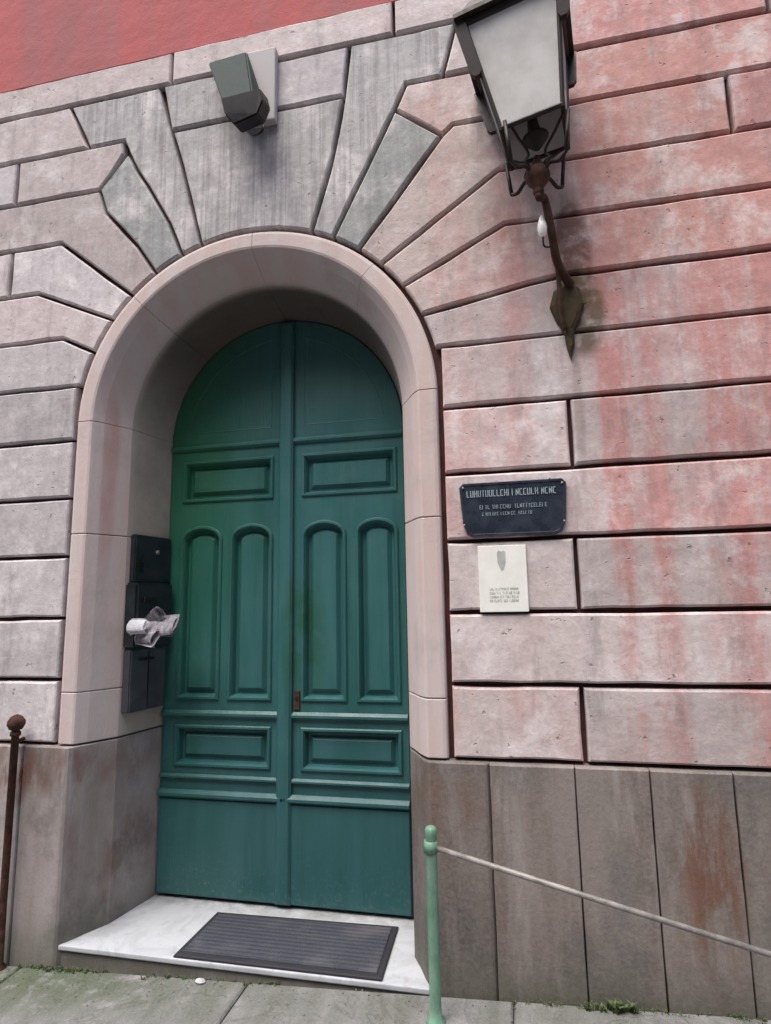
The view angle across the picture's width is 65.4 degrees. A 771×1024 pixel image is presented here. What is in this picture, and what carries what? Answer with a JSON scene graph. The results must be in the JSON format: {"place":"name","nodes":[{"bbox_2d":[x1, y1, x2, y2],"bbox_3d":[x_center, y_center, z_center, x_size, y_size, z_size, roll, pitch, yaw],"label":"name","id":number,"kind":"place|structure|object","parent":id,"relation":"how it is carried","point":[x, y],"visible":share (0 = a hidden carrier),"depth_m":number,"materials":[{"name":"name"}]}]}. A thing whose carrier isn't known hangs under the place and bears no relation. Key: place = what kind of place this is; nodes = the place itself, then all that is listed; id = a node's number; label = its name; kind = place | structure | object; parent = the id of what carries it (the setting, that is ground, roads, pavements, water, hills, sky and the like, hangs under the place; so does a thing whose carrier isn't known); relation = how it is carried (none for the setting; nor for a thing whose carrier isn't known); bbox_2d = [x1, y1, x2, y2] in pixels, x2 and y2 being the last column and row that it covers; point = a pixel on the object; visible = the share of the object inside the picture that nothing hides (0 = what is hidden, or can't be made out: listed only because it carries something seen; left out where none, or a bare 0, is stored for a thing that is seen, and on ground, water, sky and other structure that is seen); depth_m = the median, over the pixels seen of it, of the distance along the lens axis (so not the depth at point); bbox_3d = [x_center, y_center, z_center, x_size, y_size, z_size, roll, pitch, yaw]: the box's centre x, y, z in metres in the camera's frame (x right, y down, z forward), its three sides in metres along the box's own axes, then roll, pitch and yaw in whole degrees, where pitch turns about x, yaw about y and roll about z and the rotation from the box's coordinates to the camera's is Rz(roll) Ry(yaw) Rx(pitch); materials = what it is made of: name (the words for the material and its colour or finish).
{"place":"outdoors","nodes":[
{"label":"outdoors","id":0,"kind":"place"},
{"bbox_2d":[0,966,770,1023],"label":"pavement","id":1,"kind":"structure","parent":0,"point":[38,1004],"depth_m":2.42,"materials":[{"name":"grey concrete"}]},
{"bbox_2d":[0,714,25,970],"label":"iron post","id":2,"kind":"object","parent":1,"relation":"on","point":[16,723],"visible":1,"depth_m":2.89,"materials":[{"name":"black metal"}]},
{"bbox_2d":[0,963,280,986],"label":"grass","id":3,"kind":"structure","parent":1,"relation":"on","point":[47,969],"depth_m":2.73,"materials":[{"name":"green plant"}]},
{"bbox_2d":[195,978,204,983],"bbox_3d":[-0.800,2.030,2.594,0.046,0.021,0.031,-3,-9,12],"label":"pebble","id":4,"kind":"object","parent":1,"relation":"on","point":[199,980],"visible":1,"depth_m":2.59,"materials":[{"name":"white stone"}]},
{"bbox_2d":[3,968,741,1023],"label":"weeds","id":5,"kind":"object","parent":1,"relation":"on","point":[303,993],"visible":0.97,"depth_m":2.48,"materials":[{"name":"green plant"}]},
{"bbox_2d":[424,825,770,1023],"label":"handrail","id":6,"kind":"object","parent":1,"relation":"on","point":[432,848],"visible":1,"depth_m":2.27,"materials":[{"name":"green metal"}]},
{"bbox_2d":[581,998,639,1014],"bbox_3d":[0.848,1.859,2.256,0.217,0.056,0.062,-3,-9,12],"label":"weed","id":7,"kind":"object","parent":1,"relation":"on","point":[616,1007],"visible":1,"depth_m":2.25,"materials":[{"name":"green plant"}]},
{"bbox_2d":[511,999,766,1023],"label":"grass","id":8,"kind":"structure","parent":0,"point":[709,1014],"depth_m":2.23,"materials":[{"name":"green plant"}]},
{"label":"street","id":9,"kind":"structure","parent":0,"visible":0},
{"bbox_2d":[0,0,770,1019],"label":"building facade","id":10,"kind":"structure","parent":9,"relation":"on","point":[296,376],"depth_m":2.99,"materials":[{"name":"pink stone"}]},
{"bbox_2d":[118,646,165,712],"bbox_3d":[-1.330,0.915,3.297,0.094,0.327,0.274,-4,-9,22],"label":"letterbox","id":11,"kind":"object","parent":10,"relation":"attached to","point":[142,687],"visible":0.94,"depth_m":3.26,"materials":[{"name":"grey metal"}]},
{"bbox_2d":[123,582,171,648],"bbox_3d":[-1.323,0.575,3.349,0.117,0.355,0.292,-4,-9,22],"label":"letterbox","id":12,"kind":"object","parent":10,"relation":"attached to","point":[142,600],"visible":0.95,"depth_m":3.27,"materials":[{"name":"grey metal"}]},
{"bbox_2d":[126,606,179,647],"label":"newspapers","id":13,"kind":"object","parent":12,"relation":"attached to","point":[152,626],"visible":1,"depth_m":3.15,"materials":[{"name":"white paper"}]},
{"bbox_2d":[129,534,170,582],"bbox_3d":[-1.345,0.272,3.421,0.068,0.263,0.287,-4,-9,22],"label":"entry panel","id":14,"kind":"object","parent":10,"relation":"attached to","point":[149,559],"visible":0.98,"depth_m":3.39,"materials":[{"name":"grey metal"}]},
{"bbox_2d":[156,322,283,903],"bbox_3d":[-0.920,0.468,3.456,0.745,3.236,0.080,-3,-9,12],"label":"door leaf","id":15,"kind":"structure","parent":10,"relation":"in","point":[218,799],"depth_m":3.43,"materials":[{"name":"teal paint"}]},
{"bbox_2d":[209,47,277,135],"bbox_3d":[-0.780,-2.268,3.228,0.367,0.622,0.309,-3,-9,12],"label":"wall floodlight","id":16,"kind":"object","parent":10,"relation":"attached to","point":[247,85],"depth_m":3.18,"materials":[{"name":"grey plastic"}]},
{"bbox_2d":[173,912,398,981],"bbox_3d":[-0.438,1.998,2.797,0.960,0.018,0.421,-3,-9,12],"label":"doormat","id":17,"kind":"object","parent":10,"relation":"on","point":[346,950],"visible":1,"depth_m":2.74,"materials":[{"name":"black rubber"}]},
{"bbox_2d":[275,321,413,916],"bbox_3d":[-0.238,0.436,3.323,0.729,3.236,0.109,-3,-9,12],"label":"door leaf","id":18,"kind":"structure","parent":10,"relation":"in","point":[343,835],"depth_m":3.27,"materials":[{"name":"teal paint"}]},
{"bbox_2d":[478,544,528,611],"bbox_3d":[0.515,0.291,2.631,0.209,0.290,0.020,-3,-9,12],"label":"wall plaque","id":19,"kind":"object","parent":10,"relation":"attached to","point":[503,583],"visible":1,"depth_m":2.62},
{"bbox_2d":[459,478,565,537],"bbox_3d":[0.564,-0.016,2.661,0.467,0.245,0.028,-3,-9,12],"label":"wall plaque","id":20,"kind":"object","parent":10,"relation":"attached to","point":[515,508],"depth_m":2.65,"materials":[{"name":"black metal"}]},
{"bbox_2d":[452,0,583,359],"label":"wall lantern","id":21,"kind":"object","parent":10,"relation":"attached to","point":[520,57],"depth_m":2.55,"materials":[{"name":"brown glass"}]}
]}

